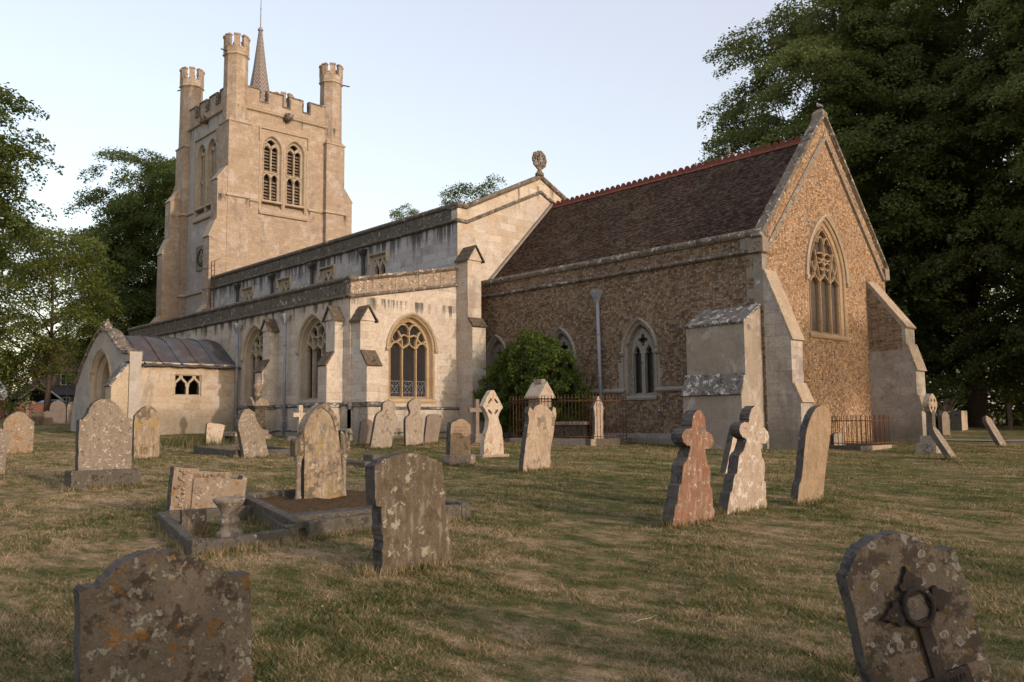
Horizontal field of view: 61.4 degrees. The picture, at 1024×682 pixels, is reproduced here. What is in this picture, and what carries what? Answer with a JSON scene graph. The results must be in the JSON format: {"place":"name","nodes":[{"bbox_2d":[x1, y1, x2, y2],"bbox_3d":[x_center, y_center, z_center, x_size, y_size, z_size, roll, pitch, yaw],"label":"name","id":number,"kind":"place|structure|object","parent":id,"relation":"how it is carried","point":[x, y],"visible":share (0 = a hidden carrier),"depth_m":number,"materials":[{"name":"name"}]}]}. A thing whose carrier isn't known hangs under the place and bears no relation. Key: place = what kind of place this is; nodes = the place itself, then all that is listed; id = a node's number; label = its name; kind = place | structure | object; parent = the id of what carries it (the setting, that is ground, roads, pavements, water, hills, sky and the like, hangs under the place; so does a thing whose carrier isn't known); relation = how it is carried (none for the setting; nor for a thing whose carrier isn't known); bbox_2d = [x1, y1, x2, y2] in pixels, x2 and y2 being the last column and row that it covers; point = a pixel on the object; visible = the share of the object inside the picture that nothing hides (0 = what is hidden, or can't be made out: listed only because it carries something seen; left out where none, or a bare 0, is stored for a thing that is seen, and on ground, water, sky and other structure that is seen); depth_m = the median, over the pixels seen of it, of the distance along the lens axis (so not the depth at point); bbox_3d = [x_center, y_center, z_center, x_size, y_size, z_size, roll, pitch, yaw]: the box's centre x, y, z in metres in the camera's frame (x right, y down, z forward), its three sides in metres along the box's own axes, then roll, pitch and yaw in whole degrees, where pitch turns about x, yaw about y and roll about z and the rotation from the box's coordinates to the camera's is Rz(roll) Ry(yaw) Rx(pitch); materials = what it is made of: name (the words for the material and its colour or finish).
{"place":"outdoors","nodes":[
{"label":"outdoors","id":0,"kind":"place"},
{"bbox_2d":[0,0,1015,410],"label":"sky","id":1,"kind":"structure","parent":0,"point":[440,93],"materials":[{"name":"blue"}]},
{"bbox_2d":[0,412,1023,681],"bbox_3d":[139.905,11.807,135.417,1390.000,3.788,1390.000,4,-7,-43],"label":"churchyard ground","id":2,"kind":"structure","parent":0,"point":[62,434],"depth_m":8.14,"materials":[{"name":"plant"}]},
{"bbox_2d":[0,428,10,474],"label":"gravestone","id":3,"kind":"object","parent":2,"relation":"on","point":[4,438],"visible":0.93,"depth_m":16.86,"materials":[{"name":"stone"}]},
{"bbox_2d":[0,378,10,401],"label":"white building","id":4,"kind":"structure","parent":2,"relation":"on","point":[5,396],"depth_m":81.77,"materials":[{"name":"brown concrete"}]},
{"bbox_2d":[2,402,18,419],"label":"gravestone","id":5,"kind":"object","parent":2,"relation":"on","point":[5,414],"visible":0.36,"depth_m":62.96,"materials":[{"name":"stone"}]},
{"bbox_2d":[2,411,33,453],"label":"gravestone","id":6,"kind":"object","parent":2,"relation":"on","point":[18,426],"visible":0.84,"depth_m":23.50,"materials":[{"name":"beige stone"}]},
{"bbox_2d":[0,350,51,416],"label":"shrub","id":7,"kind":"object","parent":2,"relation":"on","point":[16,396],"visible":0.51,"depth_m":58.08,"materials":[{"name":"green plant"}]},
{"bbox_2d":[19,396,35,419],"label":"grave cross","id":8,"kind":"object","parent":2,"relation":"on","point":[26,407],"visible":0.37,"depth_m":63.27,"materials":[{"name":"grey stone"}]},
{"bbox_2d":[0,82,64,282],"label":"broadleaf tree","id":9,"kind":"object","parent":2,"relation":"on","point":[11,220],"visible":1,"depth_m":40.28,"materials":[{"name":"green plant"}]},
{"bbox_2d":[0,402,67,417],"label":"churchyard wall","id":10,"kind":"structure","parent":2,"relation":"on","point":[38,406],"depth_m":68.86,"materials":[{"name":"red brick"}]},
{"bbox_2d":[11,382,61,401],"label":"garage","id":11,"kind":"structure","parent":2,"relation":"on","point":[36,396],"depth_m":83.43,"materials":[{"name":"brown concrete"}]},
{"bbox_2d":[32,411,43,424],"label":"gravestone","id":12,"kind":"object","parent":2,"relation":"on","point":[37,417],"visible":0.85,"depth_m":50.52,"materials":[{"name":"brown stone"}]},
{"bbox_2d":[43,411,52,424],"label":"gravestone","id":13,"kind":"object","parent":2,"relation":"on","point":[48,417],"visible":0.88,"depth_m":51.07,"materials":[{"name":"stone"}]},
{"bbox_2d":[30,340,79,401],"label":"brick house","id":14,"kind":"structure","parent":2,"relation":"on","point":[60,392],"depth_m":87.42,"materials":[{"name":"red brick"}]},
{"bbox_2d":[60,374,71,384],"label":"window","id":15,"kind":"structure","parent":14,"relation":"in","point":[62,375],"depth_m":87.71,"materials":[{"name":"white paint"}]},
{"bbox_2d":[49,400,65,423],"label":"gravestone","id":16,"kind":"object","parent":2,"relation":"on","point":[57,408],"visible":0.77,"depth_m":52.84,"materials":[{"name":"stone"}]},
{"bbox_2d":[0,219,127,411],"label":"broadleaf tree","id":17,"kind":"object","parent":2,"relation":"on","point":[44,344],"visible":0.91,"depth_m":57.72,"materials":[{"name":"green plant"}]},
{"bbox_2d":[66,343,70,402],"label":"lamp post","id":18,"kind":"object","parent":2,"relation":"on","point":[68,383],"visible":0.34,"depth_m":77.83,"materials":[{"name":"grey metal"}]},
{"bbox_2d":[66,402,73,423],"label":"gravestone","id":19,"kind":"object","parent":2,"relation":"on","point":[69,408],"visible":0.38,"depth_m":53.34,"materials":[{"name":"grey stone"}]},
{"bbox_2d":[37,261,156,389],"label":"broadleaf tree","id":20,"kind":"object","parent":2,"relation":"on","point":[125,298],"visible":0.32,"depth_m":71.37,"materials":[{"name":"green plant"}]},
{"bbox_2d":[64,399,140,490],"bbox_3d":[-7.064,1.884,14.935,1.140,1.751,0.400,4,-7,-43],"label":"gravestone","id":21,"kind":"object","parent":2,"relation":"on","point":[103,444],"visible":0.95,"depth_m":14.82,"materials":[{"name":"stone"}]},
{"bbox_2d":[43,146,175,348],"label":"broadleaf tree","id":22,"kind":"object","parent":2,"relation":"on","point":[130,231],"visible":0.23,"depth_m":74.99,"materials":[{"name":"green plant"}]},
{"bbox_2d":[132,406,159,459],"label":"gravestone","id":23,"kind":"object","parent":2,"relation":"on","point":[146,432],"visible":0.91,"depth_m":21.74,"materials":[{"name":"stone"}]},
{"bbox_2d":[73,548,252,681],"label":"gravestone","id":24,"kind":"object","parent":2,"relation":"on","point":[157,615],"visible":1,"depth_m":3.79,"materials":[{"name":"stone"}]},
{"bbox_2d":[179,508,206,532],"bbox_3d":[-3.582,2.173,9.675,0.278,0.566,0.090,3,-7,-37],"label":"grave tablet","id":25,"kind":"object","parent":2,"relation":"on","point":[193,519],"visible":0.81,"depth_m":9.66,"materials":[{"name":"grey stone"}]},
{"bbox_2d":[166,466,246,510],"bbox_3d":[-3.907,2.102,11.066,1.016,1.014,0.172,4,-4,-43],"label":"gravestone","id":26,"kind":"object","parent":2,"relation":"on","point":[192,488],"visible":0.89,"depth_m":10.93,"materials":[{"name":"beige stone"}]},
{"bbox_2d":[205,423,225,444],"bbox_3d":[-9.515,3.149,27.569,0.080,1.026,0.668,-5,-12,39],"label":"grave tablet","id":27,"kind":"object","parent":2,"relation":"on","point":[213,431],"visible":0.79,"depth_m":27.53,"materials":[{"name":"stone"}]},
{"bbox_2d":[160,429,289,448],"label":"tall grass","id":28,"kind":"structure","parent":2,"relation":"on","point":[177,441],"depth_m":27.62,"materials":[{"name":"plant"}]},
{"bbox_2d":[156,505,298,556],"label":"grave kerb","id":29,"kind":"structure","parent":2,"relation":"on","point":[171,527],"depth_m":9.01,"materials":[{"name":"stone"}]},
{"bbox_2d":[213,496,244,537],"bbox_3d":[-3.028,1.902,9.236,0.336,0.445,0.336,2,-4,-43],"label":"stone urn","id":30,"kind":"object","parent":29,"relation":"on","point":[228,508],"visible":0.94,"depth_m":9.15,"materials":[{"name":"grey stone"}]},
{"bbox_2d":[223,432,237,443],"bbox_3d":[-8.919,3.293,28.322,0.950,0.620,1.200,4,-7,-43],"label":"table tomb","id":31,"kind":"object","parent":2,"relation":"on","point":[227,435],"visible":0.26,"depth_m":27.82,"materials":[{"name":"stone"}]},
{"bbox_2d":[193,444,289,457],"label":"grave kerb","id":32,"kind":"structure","parent":2,"relation":"on","point":[231,450],"depth_m":23.43,"materials":[{"name":"stone"}]},
{"bbox_2d":[235,409,268,457],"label":"gravestone","id":33,"kind":"object","parent":2,"relation":"on","point":[251,438],"visible":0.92,"depth_m":22.22,"materials":[{"name":"stone"}]},
{"bbox_2d":[246,377,272,438],"bbox_3d":[-9.645,2.633,32.694,0.840,2.540,0.840,4,-7,-43],"label":"grave monument","id":34,"kind":"object","parent":2,"relation":"on","point":[258,404],"visible":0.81,"depth_m":32.55,"materials":[{"name":"stone"}]},
{"bbox_2d":[288,405,304,440],"bbox_3d":[-7.697,3.072,31.310,0.640,1.480,0.640,4,-7,-43],"label":"grave cross","id":35,"kind":"object","parent":2,"relation":"on","point":[299,414],"visible":0.47,"depth_m":31.27,"materials":[{"name":"stone"}]},
{"bbox_2d":[290,404,349,498],"bbox_3d":[-2.727,1.715,12.246,0.920,1.628,0.300,4,-7,-43],"label":"gravestone","id":36,"kind":"object","parent":2,"relation":"on","point":[320,447],"visible":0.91,"depth_m":12.16,"materials":[{"name":"stone"}]},
{"bbox_2d":[290,506,371,519],"bbox_3d":[-1.873,2.278,10.505,1.902,0.475,0.340,4,-7,-42],"label":"ledger stone","id":37,"kind":"object","parent":2,"relation":"on","point":[310,515],"visible":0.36,"depth_m":10.16,"materials":[{"name":"grey stone"}]},
{"bbox_2d":[244,484,470,539],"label":"grave kerb","id":38,"kind":"structure","parent":2,"relation":"on","point":[281,505],"depth_m":10.70,"materials":[{"name":"stone"}]},
{"bbox_2d":[357,419,372,444],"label":"gravestone","id":39,"kind":"object","parent":2,"relation":"on","point":[365,430],"visible":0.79,"depth_m":28.25,"materials":[{"name":"stone"}]},
{"bbox_2d":[346,454,384,467],"bbox_3d":[-3.131,2.793,19.483,1.050,0.450,0.950,4,-7,-43],"label":"ledger stone","id":40,"kind":"object","parent":2,"relation":"on","point":[366,460],"visible":0.34,"depth_m":19.34,"materials":[{"name":"grey stone"}]},
{"bbox_2d":[369,400,396,448],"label":"gravestone","id":41,"kind":"object","parent":2,"relation":"on","point":[384,424],"visible":0.93,"depth_m":27.02,"materials":[{"name":"grey stone"}]},
{"bbox_2d":[389,203,420,220],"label":"broadleaf tree","id":42,"kind":"object","parent":2,"relation":"on","point":[399,213],"visible":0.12,"depth_m":93.93,"materials":[{"name":"green plant"}]},
{"bbox_2d":[365,453,451,574],"bbox_3d":[-0.914,1.677,7.715,0.853,1.349,0.150,4,-7,-43],"label":"gravestone","id":43,"kind":"object","parent":2,"relation":"on","point":[405,497],"visible":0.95,"depth_m":7.62,"materials":[{"name":"grey stone"}]},
{"bbox_2d":[403,398,423,445],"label":"gravestone","id":44,"kind":"object","parent":2,"relation":"on","point":[413,423],"visible":0.92,"depth_m":28.23,"materials":[{"name":"grey stone"}]},
{"bbox_2d":[423,414,441,442],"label":"gravestone","id":45,"kind":"object","parent":2,"relation":"on","point":[432,427],"visible":0.85,"depth_m":29.37,"materials":[{"name":"stone"}]},
{"bbox_2d":[441,418,475,465],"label":"gravestone","id":46,"kind":"object","parent":2,"relation":"on","point":[458,433],"visible":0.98,"depth_m":19.87,"materials":[{"name":"beige stone"}]},
{"bbox_2d":[437,173,506,206],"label":"broadleaf tree","id":47,"kind":"object","parent":2,"relation":"on","point":[465,190],"visible":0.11,"depth_m":93.50,"materials":[{"name":"green plant"}]},
{"bbox_2d":[468,399,481,442],"bbox_3d":[-1.235,2.884,30.130,0.720,1.700,0.680,4,-7,-43],"label":"grave cross","id":48,"kind":"object","parent":2,"relation":"on","point":[475,437],"visible":0.6,"depth_m":30.06,"materials":[{"name":"stone"}]},
{"bbox_2d":[475,390,508,457],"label":"gravestone","id":49,"kind":"object","parent":2,"relation":"on","point":[491,442],"visible":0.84,"depth_m":22.66,"materials":[{"name":"stone"}]},
{"bbox_2d":[70,8,926,449],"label":"church","id":50,"kind":"structure","parent":2,"relation":"on","point":[720,292],"depth_m":34.29,"materials":[{"name":"grey stone"}]},
{"bbox_2d":[174,374,201,399],"bbox_3d":[-14.075,1.992,37.328,1.200,1.090,0.330,4,-7,-43],"label":"porch window","id":51,"kind":"structure","parent":50,"relation":"in","point":[185,396],"depth_m":37.29,"materials":[{"name":"stone"}]},
{"bbox_2d":[194,144,205,211],"bbox_3d":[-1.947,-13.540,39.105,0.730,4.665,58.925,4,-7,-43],"label":"window","id":52,"kind":"structure","parent":50,"relation":"in","point":[200,161],"depth_m":60.33,"materials":[{"name":"stone"}]},
{"bbox_2d":[205,138,215,207],"bbox_3d":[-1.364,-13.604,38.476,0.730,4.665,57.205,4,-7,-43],"label":"window","id":53,"kind":"structure","parent":50,"relation":"in","point":[211,149],"depth_m":59.13,"materials":[{"name":"stone"}]},
{"bbox_2d":[240,285,253,299],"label":"clerestory window","id":54,"kind":"structure","parent":50,"relation":"in","point":[248,294],"depth_m":50.31,"materials":[{"name":"stone"}]},
{"bbox_2d":[240,324,262,406],"bbox_3d":[-11.085,1.053,37.823,0.600,3.597,2.560,4,-7,-43],"label":"window","id":55,"kind":"structure","parent":50,"relation":"in","point":[252,348],"depth_m":38.44,"materials":[{"name":"stone"}]},
{"bbox_2d":[261,135,282,205],"bbox_3d":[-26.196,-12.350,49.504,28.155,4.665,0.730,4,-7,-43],"label":"window","id":56,"kind":"structure","parent":50,"relation":"in","point":[272,149],"depth_m":58.66,"materials":[{"name":"stone"}]},
{"bbox_2d":[276,275,291,291],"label":"clerestory window","id":57,"kind":"structure","parent":50,"relation":"in","point":[285,284],"depth_m":47.10,"materials":[{"name":"stone"}]},
{"bbox_2d":[285,141,304,209],"bbox_3d":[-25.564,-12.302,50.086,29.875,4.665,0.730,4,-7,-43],"label":"window","id":58,"kind":"structure","parent":50,"relation":"in","point":[294,153],"depth_m":59.82,"materials":[{"name":"stone"}]},
{"bbox_2d":[295,313,325,403],"bbox_3d":[-7.715,0.685,34.190,0.600,3.597,2.560,4,-7,-43],"label":"window","id":59,"kind":"structure","parent":50,"relation":"in","point":[311,340],"depth_m":34.72,"materials":[{"name":"stone"}]},
{"bbox_2d":[318,264,335,281],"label":"clerestory window","id":60,"kind":"structure","parent":50,"relation":"in","point":[328,274],"depth_m":43.78,"materials":[{"name":"stone"}]},
{"bbox_2d":[368,250,387,274],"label":"clerestory window","id":61,"kind":"structure","parent":50,"relation":"in","point":[378,262],"depth_m":40.43,"materials":[{"name":"stone"}]},
{"bbox_2d":[385,312,438,402],"bbox_3d":[-4.044,0.656,34.137,2.520,3.576,0.520,4,-7,-43],"label":"window","id":62,"kind":"structure","parent":50,"relation":"in","point":[411,343],"depth_m":34.32,"materials":[{"name":"beige stone"}]},
{"bbox_2d":[486,334,509,389],"bbox_3d":[-0.518,1.175,35.809,0.540,2.906,2.000,4,-7,-43],"label":"window","id":63,"kind":"structure","parent":50,"relation":"in","point":[496,344],"depth_m":36.09,"materials":[{"name":"grey stone"}]},
{"bbox_2d":[549,327,578,400],"bbox_3d":[1.984,0.902,33.111,0.540,2.906,2.000,4,-7,-43],"label":"window","id":64,"kind":"structure","parent":50,"relation":"in","point":[566,341],"depth_m":33.09,"materials":[{"name":"grey stone"}]},
{"bbox_2d":[618,317,662,399],"bbox_3d":[4.582,0.618,30.311,0.540,2.906,1.960,4,-7,-43],"label":"window","id":65,"kind":"structure","parent":50,"relation":"in","point":[639,346],"depth_m":30.46,"materials":[{"name":"grey stone"}]},
{"bbox_2d":[805,214,850,340],"bbox_3d":[10.771,-2.227,29.735,3.000,4.350,0.420,4,-7,-43],"label":"window","id":66,"kind":"structure","parent":50,"relation":"in","point":[826,268],"depth_m":29.91,"materials":[{"name":"beige stone"}]},
{"bbox_2d":[0,466,1023,681],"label":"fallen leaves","id":67,"kind":"object","parent":2,"relation":"on","point":[592,661],"visible":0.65,"depth_m":5.99,"materials":[{"name":"brown plant"}]},
{"bbox_2d":[471,325,595,437],"bbox_3d":[0.749,1.642,32.693,2.146,4.527,5.989,4,-7,-43],"label":"evergreen bush","id":68,"kind":"object","parent":2,"relation":"on","point":[523,371],"visible":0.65,"depth_m":32.17,"materials":[{"name":"green plant"}]},
{"bbox_2d":[519,404,555,471],"bbox_3d":[0.537,2.184,18.010,1.007,1.710,0.130,4,-7,-43],"label":"gravestone","id":69,"kind":"object","parent":2,"relation":"on","point":[538,432],"visible":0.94,"depth_m":17.93,"materials":[{"name":"stone"}]},
{"bbox_2d":[524,379,555,407],"bbox_3d":[1.004,2.635,30.823,0.840,2.530,0.760,4,-7,-43],"label":"grave monument","id":70,"kind":"object","parent":2,"relation":"on","point":[538,388],"visible":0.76,"depth_m":30.68,"materials":[{"name":"stone"}]},
{"bbox_2d":[505,393,631,445],"bbox_3d":[2.139,2.976,30.234,2.730,2.140,4.130,4,-7,-43],"label":"tomb railing","id":71,"kind":"object","parent":2,"relation":"on","point":[565,441],"visible":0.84,"depth_m":28.74,"materials":[{"name":"metal"}]},
{"bbox_2d":[553,421,604,438],"bbox_3d":[2.143,3.298,30.240,1.000,0.940,2.100,4,-7,-43],"label":"chest tomb","id":72,"kind":"object","parent":2,"relation":"on","point":[583,431],"visible":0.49,"depth_m":29.66,"materials":[{"name":"stone"}]},
{"bbox_2d":[591,396,604,438],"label":"gravestone","id":73,"kind":"object","parent":2,"relation":"on","point":[598,411],"visible":0.54,"depth_m":29.09,"materials":[{"name":"stone"}]},
{"bbox_2d":[662,410,713,527],"bbox_3d":[2.225,1.692,10.721,0.856,1.683,0.170,14,-13,-41],"label":"gravestone","id":74,"kind":"object","parent":2,"relation":"on","point":[689,494],"visible":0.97,"depth_m":10.63,"materials":[{"name":"red stone"}]},
{"bbox_2d":[719,428,736,473],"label":"gravestone","id":75,"kind":"object","parent":2,"relation":"on","point":[731,441],"visible":0.18,"depth_m":17.04,"materials":[{"name":"stone"}]},
{"bbox_2d":[718,406,768,514],"bbox_3d":[3.203,1.741,11.772,0.893,1.741,0.160,18,-16,-37],"label":"gravestone","id":76,"kind":"object","parent":2,"relation":"on","point":[744,484],"visible":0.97,"depth_m":11.69,"materials":[{"name":"white stone"}]},
{"bbox_2d":[791,405,830,504],"bbox_3d":[4.319,1.798,12.461,0.870,1.740,0.130,3,-6,-35],"label":"gravestone","id":77,"kind":"object","parent":2,"relation":"on","point":[813,447],"visible":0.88,"depth_m":12.42,"materials":[{"name":"beige stone"}]},
{"bbox_2d":[830,432,843,444],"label":"gravestone","id":78,"kind":"object","parent":2,"relation":"on","point":[837,436],"visible":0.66,"depth_m":27.28,"materials":[{"name":"grey stone"}]},
{"bbox_2d":[695,0,1010,363],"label":"lime tree","id":79,"kind":"object","parent":2,"relation":"on","point":[814,35],"visible":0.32,"depth_m":49.52,"materials":[{"name":"green plant"}]},
{"bbox_2d":[829,414,895,450],"bbox_3d":[10.532,3.079,27.204,1.880,1.500,2.330,4,-7,-43],"label":"tomb railing","id":80,"kind":"object","parent":2,"relation":"on","point":[866,446],"visible":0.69,"depth_m":26.48,"materials":[{"name":"metal"}]},
{"bbox_2d":[791,0,1023,426],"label":"lime tree","id":81,"kind":"object","parent":2,"relation":"on","point":[977,352],"visible":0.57,"depth_m":47.26,"materials":[{"name":"green plant"}]},
{"bbox_2d":[835,530,994,681],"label":"gravestone","id":82,"kind":"object","parent":2,"relation":"on","point":[909,611],"visible":1,"depth_m":4.04,"materials":[{"name":"stone"}]},
{"bbox_2d":[916,394,941,453],"bbox_3d":[11.779,2.415,24.276,0.760,1.860,0.560,4,-7,-43],"label":"grave cross","id":83,"kind":"object","parent":2,"relation":"on","point":[926,444],"visible":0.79,"depth_m":24.15,"materials":[{"name":"grey stone"}]},
{"bbox_2d":[870,167,1000,335],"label":"lime tree","id":84,"kind":"object","parent":2,"relation":"on","point":[977,273],"depth_m":60.63,"materials":[{"name":"green plant"}]},
{"bbox_2d":[918,330,956,420],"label":"shrub","id":85,"kind":"object","parent":2,"relation":"on","point":[937,381],"depth_m":55.78,"materials":[{"name":"green plant"}]},
{"bbox_2d":[928,426,955,458],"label":"gravestone","id":86,"kind":"object","parent":2,"relation":"on","point":[941,443],"visible":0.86,"depth_m":21.66,"materials":[{"name":"stone"}]},
{"bbox_2d":[938,411,949,435],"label":"gravestone","id":87,"kind":"object","parent":2,"relation":"on","point":[943,423],"visible":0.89,"depth_m":34.74,"materials":[{"name":"stone"}]},
{"bbox_2d":[935,399,957,428],"bbox_3d":[17.779,3.140,35.580,1.203,1.554,1.321,-4,-6,33],"label":"dry shrub","id":88,"kind":"object","parent":2,"relation":"on","point":[943,408],"visible":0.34,"depth_m":35.45,"materials":[{"name":"brown plant"}]},
{"bbox_2d":[950,411,967,430],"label":"gravestone","id":89,"kind":"object","parent":2,"relation":"on","point":[959,420],"visible":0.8,"depth_m":41.73,"materials":[{"name":"stone"}]},
{"bbox_2d":[915,41,1023,406],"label":"lime tree","id":90,"kind":"object","parent":2,"relation":"on","point":[988,286],"visible":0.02,"depth_m":55.12,"materials":[{"name":"green plant"}]},
{"bbox_2d":[925,320,1023,425],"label":"shrub","id":91,"kind":"object","parent":2,"relation":"on","point":[997,415],"visible":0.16,"depth_m":54.30,"materials":[{"name":"green plant"}]},
{"bbox_2d":[982,416,1006,446],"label":"gravestone","id":92,"kind":"object","parent":2,"relation":"on","point":[993,431],"visible":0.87,"depth_m":27.72,"materials":[{"name":"stone"}]},
{"bbox_2d":[967,0,1023,282],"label":"lime tree","id":93,"kind":"object","parent":2,"relation":"on","point":[1016,169],"visible":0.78,"depth_m":43.03,"materials":[{"name":"green plant"}]},
{"bbox_2d":[992,382,1023,423],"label":"shrub","id":94,"kind":"object","parent":2,"relation":"on","point":[1001,422],"visible":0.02,"depth_m":62.53,"materials":[{"name":"green plant"}]},
{"bbox_2d":[1007,403,1012,428],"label":"gravestone","id":95,"kind":"object","parent":2,"relation":"on","point":[1009,415],"visible":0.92,"depth_m":45.83,"materials":[{"name":"grey stone"}]},
{"bbox_2d":[945,439,1023,440],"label":"gravel path","id":96,"kind":"structure","parent":0,"point":[981,440],"depth_m":31.60,"materials":[{"name":"beige gravel"}]}
]}

